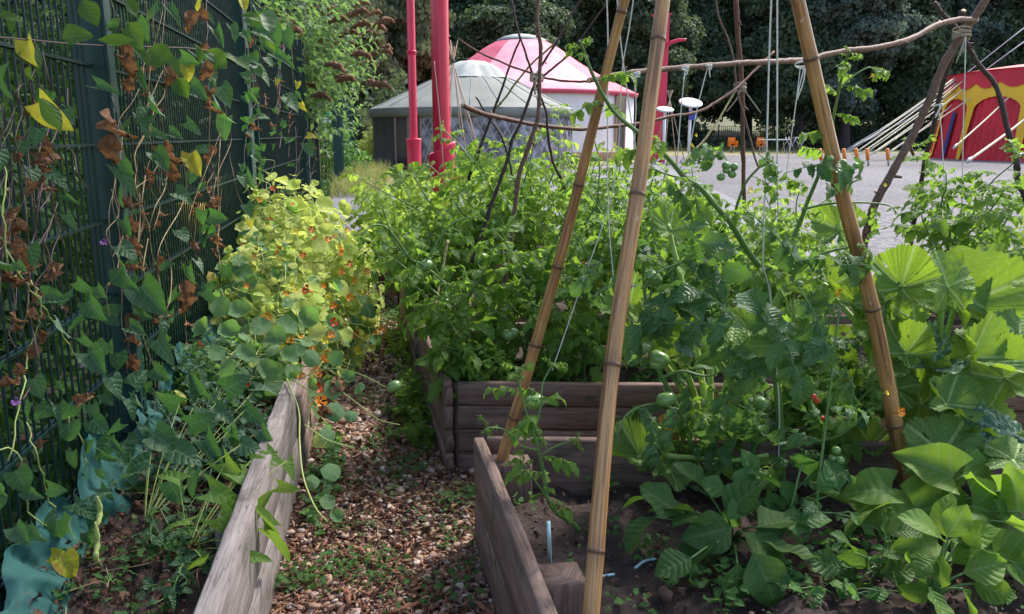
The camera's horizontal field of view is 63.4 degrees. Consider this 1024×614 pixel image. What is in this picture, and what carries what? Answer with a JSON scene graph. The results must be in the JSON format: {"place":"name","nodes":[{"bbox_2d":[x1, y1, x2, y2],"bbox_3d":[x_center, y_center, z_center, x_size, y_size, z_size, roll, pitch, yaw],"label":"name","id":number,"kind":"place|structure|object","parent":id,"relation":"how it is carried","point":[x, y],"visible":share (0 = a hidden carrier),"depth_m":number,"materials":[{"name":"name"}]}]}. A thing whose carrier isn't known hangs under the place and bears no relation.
{"place":"outdoors","nodes":[
{"label":"outdoors","id":0,"kind":"place"},
{"bbox_2d":[0,264,323,613],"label":"soil","id":1,"kind":"structure","parent":0,"point":[150,571],"depth_m":2.47,"materials":[{"name":"soil"}]},
{"bbox_2d":[0,313,228,613],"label":"fabric strip","id":2,"kind":"object","parent":1,"relation":"on","point":[26,579],"visible":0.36,"depth_m":2.51,"materials":[{"name":"fabric"}]},
{"bbox_2d":[100,493,220,611],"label":"leafy plant","id":3,"kind":"object","parent":1,"relation":"on","point":[172,591],"visible":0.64,"depth_m":2.43,"materials":[{"name":"green plant"}]},
{"bbox_2d":[108,379,272,493],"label":"pea plant","id":4,"kind":"object","parent":1,"relation":"on","point":[225,443],"visible":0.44,"depth_m":3.18,"materials":[{"name":"green plant"}]},
{"bbox_2d":[126,368,277,525],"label":"bindweed","id":5,"kind":"object","parent":1,"relation":"on","point":[163,439],"visible":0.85,"depth_m":2.93,"materials":[{"name":"green"}]},
{"bbox_2d":[157,324,264,402],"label":"pea plant","id":6,"kind":"object","parent":1,"relation":"on","point":[201,367],"visible":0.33,"depth_m":3.90,"materials":[{"name":"green plant"}]},
{"bbox_2d":[154,441,299,575],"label":"bindweed","id":7,"kind":"object","parent":1,"relation":"on","point":[223,495],"visible":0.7,"depth_m":2.57,"materials":[{"name":"green"}]},
{"bbox_2d":[174,312,323,424],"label":"nasturtium plant","id":8,"kind":"object","parent":1,"relation":"on","point":[289,371],"visible":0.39,"depth_m":3.99,"materials":[{"name":"green plant"}]},
{"bbox_2d":[195,218,325,342],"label":"nasturtium plant","id":9,"kind":"object","parent":1,"relation":"on","point":[233,288],"visible":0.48,"depth_m":5.10,"materials":[{"name":"green plant"}]},
{"bbox_2d":[65,381,474,613],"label":"twigs","id":10,"kind":"object","parent":1,"relation":"on","point":[308,548],"visible":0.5,"depth_m":3.00,"materials":[{"name":"wood"}]},
{"bbox_2d":[234,159,348,299],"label":"nasturtium plant","id":11,"kind":"object","parent":1,"relation":"on","point":[323,204],"visible":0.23,"depth_m":6.34,"materials":[{"name":"green plant"}]},
{"bbox_2d":[243,264,369,402],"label":"nasturtium plant","id":12,"kind":"object","parent":1,"relation":"on","point":[330,340],"visible":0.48,"depth_m":4.67,"materials":[{"name":"green plant"}]},
{"bbox_2d":[270,199,395,371],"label":"nasturtium plant","id":13,"kind":"object","parent":1,"relation":"on","point":[365,311],"visible":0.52,"depth_m":5.53,"materials":[{"name":"yellow plant"}]},
{"bbox_2d":[0,193,332,562],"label":"soil","id":14,"kind":"structure","parent":0,"point":[22,435],"depth_m":5.31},
{"bbox_2d":[0,69,148,362],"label":"shrub","id":15,"kind":"object","parent":14,"relation":"on","point":[3,285],"visible":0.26,"depth_m":6.04,"materials":[{"name":"green plant"}]},
{"bbox_2d":[0,0,225,275],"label":"shrub","id":16,"kind":"object","parent":14,"relation":"on","point":[12,82],"visible":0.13,"depth_m":8.60,"materials":[{"name":"green plant"}]},
{"bbox_2d":[0,179,331,600],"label":"ground cover","id":17,"kind":"object","parent":14,"relation":"on","point":[33,452],"visible":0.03,"depth_m":4.28,"materials":[{"name":"green plant"}]},
{"bbox_2d":[253,0,394,157],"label":"flowering shrub","id":18,"kind":"object","parent":14,"relation":"on","point":[324,96],"visible":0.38,"depth_m":12.37,"materials":[{"name":"green plant"}]},
{"bbox_2d":[270,275,494,613],"bbox_3d":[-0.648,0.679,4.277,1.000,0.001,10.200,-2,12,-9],"label":"path","id":19,"kind":"structure","parent":0,"point":[386,539],"depth_m":3.37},
{"bbox_2d":[193,287,334,613],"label":"raised bed","id":20,"kind":"object","parent":19,"relation":"on","point":[236,582],"visible":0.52,"depth_m":2.66,"materials":[{"name":"wood"}]},
{"bbox_2d":[192,185,399,522],"bbox_3d":[-1.111,-0.100,4.592,0.879,0.911,3.974,-2,12,-9],"label":"nasturtium plant","id":21,"kind":"object","parent":20,"relation":"on","point":[308,317],"visible":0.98,"depth_m":3.61,"materials":[{"name":"green plant"}]},
{"bbox_2d":[299,424,346,536],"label":"leafy plant","id":22,"kind":"object","parent":19,"relation":"on","point":[311,515],"visible":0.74,"depth_m":3.58,"materials":[{"name":"green plant"}]},
{"bbox_2d":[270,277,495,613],"bbox_3d":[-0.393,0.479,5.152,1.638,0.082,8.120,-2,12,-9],"label":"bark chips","id":23,"kind":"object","parent":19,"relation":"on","point":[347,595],"visible":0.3,"depth_m":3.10,"materials":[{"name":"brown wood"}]},
{"bbox_2d":[385,360,434,450],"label":"leafy plant","id":24,"kind":"object","parent":19,"relation":"on","point":[406,393],"visible":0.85,"depth_m":4.38,"materials":[{"name":"green plant"}]},
{"bbox_2d":[52,286,1023,613],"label":"weeds","id":25,"kind":"object","parent":19,"relation":"on","point":[694,574],"visible":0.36,"depth_m":2.77,"materials":[{"name":"green plant"}]},
{"bbox_2d":[7,148,924,275],"bbox_3d":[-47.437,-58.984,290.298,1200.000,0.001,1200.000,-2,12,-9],"label":"ground","id":26,"kind":"structure","parent":0,"point":[725,152],"depth_m":70.79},
{"bbox_2d":[0,0,320,611],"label":"fence","id":27,"kind":"object","parent":26,"relation":"on","point":[87,62],"visible":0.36,"depth_m":3.38,"materials":[{"name":"green metal"}]},
{"bbox_2d":[0,35,88,399],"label":"dried vine","id":28,"kind":"object","parent":27,"relation":"hanging from","point":[44,155],"visible":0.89,"depth_m":2.32,"materials":[{"name":"brown plant"}]},
{"bbox_2d":[0,62,190,578],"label":"climbing vine","id":29,"kind":"object","parent":27,"relation":"attached to","point":[61,561],"visible":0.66,"depth_m":2.46,"materials":[{"name":"green"}]},
{"bbox_2d":[0,0,275,133],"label":"climbing vine","id":30,"kind":"object","parent":27,"relation":"attached to","point":[45,110],"visible":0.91,"depth_m":2.61,"materials":[{"name":"green plant"}]},
{"bbox_2d":[96,0,238,388],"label":"climbing vine","id":31,"kind":"object","parent":27,"relation":"attached to","point":[148,295],"visible":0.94,"depth_m":3.64,"materials":[{"name":"green plant"}]},
{"bbox_2d":[105,1,247,412],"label":"dried vine","id":32,"kind":"object","parent":27,"relation":"attached to","point":[127,202],"visible":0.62,"depth_m":3.59,"materials":[{"name":"plant"}]},
{"bbox_2d":[237,0,317,235],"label":"climbing vine","id":33,"kind":"object","parent":27,"relation":"attached to","point":[269,26],"visible":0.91,"depth_m":6.73,"materials":[{"name":"green plant"}]},
{"bbox_2d":[223,110,373,181],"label":"shrub","id":34,"kind":"object","parent":26,"relation":"on","point":[331,166],"visible":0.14,"depth_m":27.48,"materials":[{"name":"green plant"}]},
{"bbox_2d":[312,0,372,157],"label":"broadleaf tree","id":35,"kind":"object","parent":26,"relation":"on","point":[365,120],"visible":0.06,"depth_m":48.44,"materials":[{"name":"green plant"}]},
{"bbox_2d":[331,86,358,185],"bbox_3d":[-7.156,-7.569,36.770,0.260,2.900,26.140,-2,12,-9],"label":"fence","id":36,"kind":"object","parent":26,"relation":"on","point":[338,153],"visible":0.38,"depth_m":24.32,"materials":[{"name":"green metal"}]},
{"bbox_2d":[330,0,407,110],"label":"broadleaf tree","id":37,"kind":"object","parent":26,"relation":"on","point":[389,62],"visible":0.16,"depth_m":57.42,"materials":[{"name":"green plant"}]},
{"bbox_2d":[379,0,458,88],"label":"broadleaf tree","id":38,"kind":"object","parent":26,"relation":"on","point":[398,37],"visible":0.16,"depth_m":60.17,"materials":[{"name":"green plant"}]},
{"bbox_2d":[321,154,573,197],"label":"grass","id":39,"kind":"structure","parent":26,"relation":"on","point":[376,170],"depth_m":24.49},
{"bbox_2d":[0,66,941,159],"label":"undergrowth","id":40,"kind":"object","parent":26,"relation":"on","point":[397,88],"visible":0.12,"depth_m":83.71,"materials":[{"name":"green plant"}]},
{"bbox_2d":[368,60,576,169],"bbox_3d":[-1.857,-9.118,39.197,9.844,4.901,9.820,-2,12,-9],"label":"grey yurt","id":41,"kind":"object","parent":26,"relation":"on","point":[482,81],"visible":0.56,"depth_m":36.37,"materials":[{"name":"fabric"}]},
{"bbox_2d":[394,116,422,167],"bbox_3d":[-4.470,-7.184,35.685,1.584,2.488,0.127,8,14,34],"label":"door","id":42,"kind":"structure","parent":41,"relation":"in","point":[401,131],"depth_m":35.88,"materials":[{"name":"grey wood"}]},
{"bbox_2d":[453,0,575,59],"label":"broadleaf tree","id":43,"kind":"object","parent":26,"relation":"on","point":[482,27],"visible":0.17,"depth_m":66.00,"materials":[{"name":"green plant"}]},
{"bbox_2d":[27,293,1023,613],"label":"leaf litter","id":44,"kind":"object","parent":26,"relation":"on","point":[95,605],"visible":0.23,"depth_m":2.84,"materials":[{"name":"plant"}]},
{"bbox_2d":[466,34,637,161],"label":"pink yurt","id":45,"kind":"object","parent":26,"relation":"on","point":[575,96],"visible":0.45,"depth_m":49.69,"materials":[{"name":"fabric"}]},
{"bbox_2d":[546,0,612,71],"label":"broadleaf tree","id":46,"kind":"object","parent":26,"relation":"on","point":[582,18],"visible":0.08,"depth_m":75.68,"materials":[{"name":"green plant"}]},
{"bbox_2d":[581,0,705,145],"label":"broadleaf tree","id":47,"kind":"object","parent":26,"relation":"on","point":[682,24],"visible":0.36,"depth_m":74.20,"materials":[{"name":"green plant"}]},
{"bbox_2d":[399,277,971,373],"bbox_3d":[1.077,0.129,5.868,3.975,0.450,1.369,0,12,2],"label":"raised bed","id":48,"kind":"object","parent":26,"relation":"on","point":[414,350],"visible":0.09,"depth_m":5.26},
{"bbox_2d":[427,291,935,315],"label":"soil","id":49,"kind":"structure","parent":48,"relation":"in","point":[561,305],"depth_m":5.91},
{"bbox_2d":[357,206,479,314],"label":"tomato plant","id":50,"kind":"object","parent":49,"relation":"on","point":[431,235],"visible":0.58,"depth_m":5.21,"materials":[{"name":"green plant"}]},
{"bbox_2d":[339,159,509,311],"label":"tomato plant","id":51,"kind":"object","parent":49,"relation":"on","point":[378,200],"visible":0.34,"depth_m":5.49,"materials":[{"name":"green plant"}]},
{"bbox_2d":[410,121,562,311],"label":"tomato plant","id":52,"kind":"object","parent":49,"relation":"on","point":[503,204],"visible":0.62,"depth_m":5.43,"materials":[{"name":"green plant"}]},
{"bbox_2d":[451,103,582,306],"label":"tomato plant","id":53,"kind":"object","parent":49,"relation":"on","point":[542,170],"visible":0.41,"depth_m":5.84,"materials":[{"name":"green plant"}]},
{"bbox_2d":[529,136,676,307],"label":"tomato plant","id":54,"kind":"object","parent":49,"relation":"on","point":[591,179],"visible":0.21,"depth_m":5.56,"materials":[{"name":"green plant"}]},
{"bbox_2d":[733,0,748,212],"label":"support branch","id":55,"kind":"object","parent":49,"relation":"on","point":[737,22],"visible":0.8,"depth_m":5.69,"materials":[{"name":"brown wood"}]},
{"bbox_2d":[727,182,845,296],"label":"tomato plant","id":56,"kind":"object","parent":49,"relation":"on","point":[758,236],"visible":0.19,"depth_m":5.37,"materials":[{"name":"green plant"}]},
{"bbox_2d":[862,0,989,247],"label":"support branch","id":57,"kind":"object","parent":49,"relation":"on","point":[923,113],"visible":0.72,"depth_m":4.83,"materials":[{"name":"brown plant"}]},
{"bbox_2d":[586,16,978,82],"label":"support branch","id":58,"kind":"object","parent":57,"relation":"attached to","point":[860,49],"visible":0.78,"depth_m":3.83,"materials":[{"name":"brown plant"}]},
{"bbox_2d":[932,1,1023,203],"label":"support branch","id":59,"kind":"object","parent":57,"relation":"attached to","point":[996,87],"visible":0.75,"depth_m":4.80,"materials":[{"name":"brown wood"}]},
{"bbox_2d":[921,184,1023,312],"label":"tomato plant","id":60,"kind":"object","parent":49,"relation":"on","point":[1015,220],"visible":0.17,"depth_m":5.19,"materials":[{"name":"green plant"}]},
{"bbox_2d":[672,0,754,126],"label":"broadleaf tree","id":61,"kind":"object","parent":26,"relation":"on","point":[719,82],"visible":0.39,"depth_m":82.89,"materials":[{"name":"green plant"}]},
{"bbox_2d":[418,322,1023,473],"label":"raised bed","id":62,"kind":"object","parent":26,"relation":"on","point":[466,427],"visible":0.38,"depth_m":3.77,"materials":[{"name":"wood"}]},
{"bbox_2d":[445,339,874,404],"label":"soil","id":63,"kind":"structure","parent":62,"relation":"in","point":[719,377],"depth_m":4.32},
{"bbox_2d":[351,203,525,392],"bbox_3d":[-0.329,-0.100,3.905,0.892,0.807,0.366,-11,16,-42],"label":"tomato plant","id":64,"kind":"object","parent":63,"relation":"on","point":[426,265],"visible":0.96,"depth_m":3.79,"materials":[{"name":"green plant"}]},
{"bbox_2d":[378,241,521,380],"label":"tomato plant","id":65,"kind":"object","parent":63,"relation":"on","point":[431,313],"visible":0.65,"depth_m":3.97,"materials":[{"name":"green plant"}]},
{"bbox_2d":[425,316,516,407],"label":"tomato plant","id":66,"kind":"object","parent":63,"relation":"on","point":[483,366],"visible":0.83,"depth_m":3.85,"materials":[{"name":"green plant"}]},
{"bbox_2d":[492,0,542,345],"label":"support branch","id":67,"kind":"object","parent":63,"relation":"on","point":[515,192],"visible":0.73,"depth_m":4.05,"materials":[{"name":"brown plant"}]},
{"bbox_2d":[459,175,656,366],"bbox_3d":[0.167,-0.151,4.219,0.910,1.058,0.870,-2,12,-9],"label":"tomato plant","id":68,"kind":"object","parent":63,"relation":"on","point":[541,269],"visible":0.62,"depth_m":4.09,"materials":[{"name":"green plant"}]},
{"bbox_2d":[513,177,698,381],"bbox_3d":[0.389,-0.110,4.059,1.035,1.040,0.676,3,12,16],"label":"tomato plant","id":69,"kind":"object","parent":63,"relation":"on","point":[597,333],"visible":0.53,"depth_m":3.96,"materials":[{"name":"green plant"}]},
{"bbox_2d":[558,171,669,365],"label":"tomato plant","id":70,"kind":"object","parent":63,"relation":"on","point":[595,232],"visible":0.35,"depth_m":4.35,"materials":[{"name":"green plant"}]},
{"bbox_2d":[670,202,828,353],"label":"tomato plant","id":71,"kind":"object","parent":63,"relation":"on","point":[743,258],"visible":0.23,"depth_m":4.21,"materials":[{"name":"green plant"}]},
{"bbox_2d":[882,134,1023,337],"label":"tomato plant","id":72,"kind":"object","parent":63,"relation":"on","point":[942,227],"visible":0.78,"depth_m":4.68,"materials":[{"name":"green plant"}]},
{"bbox_2d":[474,436,1009,613],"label":"raised bed","id":73,"kind":"object","parent":26,"relation":"on","point":[520,579],"visible":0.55,"depth_m":2.89,"materials":[{"name":"wood"}]},
{"bbox_2d":[496,0,628,460],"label":"bamboo pole","id":74,"kind":"object","parent":73,"relation":"on","point":[535,345],"visible":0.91,"depth_m":2.66,"materials":[{"name":"wood"}]},
{"bbox_2d":[598,203,883,504],"bbox_3d":[0.906,0.229,3.190,1.150,1.178,1.064,1,12,5],"label":"leafy plant","id":75,"kind":"object","parent":73,"relation":"on","point":[633,436],"visible":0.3,"depth_m":3.15,"materials":[{"name":"green plant"}]},
{"bbox_2d":[511,479,1023,613],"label":"soil","id":76,"kind":"structure","parent":73,"relation":"in","point":[791,602],"depth_m":2.55,"materials":[{"name":"soil"}]},
{"bbox_2d":[477,356,583,531],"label":"tomato plant","id":77,"kind":"object","parent":76,"relation":"on","point":[526,428],"visible":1,"depth_m":2.51,"materials":[{"name":"green plant"}]},
{"bbox_2d":[61,337,1023,613],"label":"soil clods","id":78,"kind":"object","parent":76,"relation":"on","point":[665,595],"visible":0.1,"depth_m":2.42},
{"bbox_2d":[582,0,669,613],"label":"bamboo pole","id":79,"kind":"object","parent":76,"relation":"on","point":[595,550],"visible":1,"depth_m":2.12,"materials":[{"name":"wood"}]},
{"bbox_2d":[569,238,767,496],"bbox_3d":[0.532,0.251,2.796,0.651,1.009,0.443,-11,16,-42],"label":"tomato plant","id":80,"kind":"object","parent":76,"relation":"on","point":[659,360],"visible":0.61,"depth_m":2.75,"materials":[{"name":"green plant"}]},
{"bbox_2d":[657,379,767,481],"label":"tomato plant","id":81,"kind":"object","parent":76,"relation":"on","point":[696,400],"visible":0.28,"depth_m":2.95,"materials":[{"name":"green plant"}]},
{"bbox_2d":[620,462,820,608],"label":"leafy plant","id":82,"kind":"object","parent":76,"relation":"on","point":[705,533],"visible":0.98,"depth_m":2.43,"materials":[{"name":"green plant"}]},
{"bbox_2d":[565,36,900,497],"bbox_3d":[0.672,-0.017,2.694,1.112,1.597,0.617,-2,12,-9],"label":"tomato plant","id":83,"kind":"object","parent":76,"relation":"on","point":[751,351],"visible":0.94,"depth_m":2.59,"materials":[{"name":"green plant"}]},
{"bbox_2d":[685,448,876,538],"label":"leafy plant","id":84,"kind":"object","parent":76,"relation":"on","point":[713,485],"visible":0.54,"depth_m":2.60,"materials":[{"name":"green plant"}]},
{"bbox_2d":[724,297,874,463],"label":"tomato plant","id":85,"kind":"object","parent":76,"relation":"on","point":[843,344],"visible":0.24,"depth_m":3.08,"materials":[{"name":"green plant"}]},
{"bbox_2d":[757,301,882,544],"bbox_3d":[0.991,0.411,2.576,0.433,0.846,0.262,-2,12,-9],"label":"tomato plant","id":86,"kind":"object","parent":76,"relation":"on","point":[796,438],"visible":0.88,"depth_m":2.59,"materials":[{"name":"green plant"}]},
{"bbox_2d":[772,335,904,468],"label":"tomato plant","id":87,"kind":"object","parent":76,"relation":"on","point":[854,448],"visible":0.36,"depth_m":2.98,"materials":[{"name":"green plant"}]},
{"bbox_2d":[790,0,910,486],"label":"bamboo pole","id":88,"kind":"object","parent":76,"relation":"on","point":[895,423],"visible":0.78,"depth_m":2.63,"materials":[{"name":"wood"}]},
{"bbox_2d":[788,570,933,601],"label":"leafy plant","id":89,"kind":"object","parent":76,"relation":"on","point":[848,590],"visible":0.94,"depth_m":2.29,"materials":[{"name":"green plant"}]},
{"bbox_2d":[807,508,929,588],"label":"leafy plant","id":90,"kind":"object","parent":76,"relation":"on","point":[828,564],"visible":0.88,"depth_m":2.40,"materials":[{"name":"green plant"}]},
{"bbox_2d":[835,442,1023,584],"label":"leafy plant","id":91,"kind":"object","parent":76,"relation":"on","point":[996,501],"visible":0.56,"depth_m":2.60,"materials":[{"name":"green plant"}]},
{"bbox_2d":[895,493,1016,613],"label":"leafy plant","id":92,"kind":"object","parent":76,"relation":"on","point":[970,539],"visible":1,"depth_m":2.27,"materials":[{"name":"green plant"}]},
{"bbox_2d":[809,199,1023,486],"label":"squash plant","id":93,"kind":"object","parent":73,"relation":"on","point":[956,394],"visible":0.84,"depth_m":2.94,"materials":[{"name":"green plant"}]},
{"bbox_2d":[633,124,936,148],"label":"fence","id":94,"kind":"object","parent":26,"relation":"on","point":[746,135],"visible":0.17,"depth_m":84.19,"materials":[{"name":"wood"}]},
{"bbox_2d":[738,0,880,149],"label":"broadleaf tree","id":95,"kind":"object","parent":26,"relation":"on","point":[756,45],"visible":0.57,"depth_m":79.85,"materials":[{"name":"green plant"}]},
{"bbox_2d":[786,0,935,149],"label":"broadleaf tree","id":96,"kind":"object","parent":26,"relation":"on","point":[891,22],"visible":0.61,"depth_m":77.47,"materials":[{"name":"green plant"}]},
{"bbox_2d":[862,0,992,148],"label":"broadleaf tree","id":97,"kind":"object","parent":26,"relation":"on","point":[903,88],"visible":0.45,"depth_m":82.00,"materials":[{"name":"green plant"}]},
{"bbox_2d":[929,0,1015,116],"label":"broadleaf tree","id":98,"kind":"object","parent":26,"relation":"on","point":[980,36],"visible":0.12,"depth_m":83.69,"materials":[{"name":"green plant"}]},
{"bbox_2d":[963,0,1023,68],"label":"broadleaf tree","id":99,"kind":"object","parent":26,"relation":"on","point":[1016,55],"visible":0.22,"depth_m":84.11,"materials":[{"name":"green plant"}]},
{"bbox_2d":[470,0,581,263],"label":"support branch","id":100,"kind":"object","parent":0,"point":[490,205],"visible":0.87,"depth_m":4.39,"materials":[{"name":"brown wood"}]},
{"bbox_2d":[327,162,873,278],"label":"tarmac road","id":101,"kind":"structure","parent":0,"point":[349,199],"depth_m":20.61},
{"bbox_2d":[406,0,421,195],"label":"red column","id":102,"kind":"structure","parent":101,"relation":"on","point":[413,141],"depth_m":18.23,"materials":[{"name":"metal"}]},
{"bbox_2d":[427,0,455,212],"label":"red column","id":103,"kind":"structure","parent":101,"relation":"on","point":[439,33],"depth_m":11.99,"materials":[{"name":"metal"}]},
{"bbox_2d":[683,90,736,162],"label":"support branch","id":104,"kind":"object","parent":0,"point":[715,124],"visible":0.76,"depth_m":5.38,"materials":[{"name":"brown wood"}]},
{"bbox_2d":[461,51,774,130],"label":"support branch","id":105,"kind":"object","parent":104,"relation":"attached to","point":[483,113],"visible":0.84,"depth_m":4.74,"materials":[{"name":"brown wood"}]},
{"bbox_2d":[660,153,1023,267],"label":"gravel yard","id":106,"kind":"structure","parent":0,"point":[874,172],"depth_m":26.91,"materials":[{"name":"gravel"}]},
{"bbox_2d":[930,64,1023,161],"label":"circus tent","id":107,"kind":"object","parent":106,"relation":"on","point":[980,104],"visible":0.81,"depth_m":49.81,"materials":[{"name":"red fabric"}]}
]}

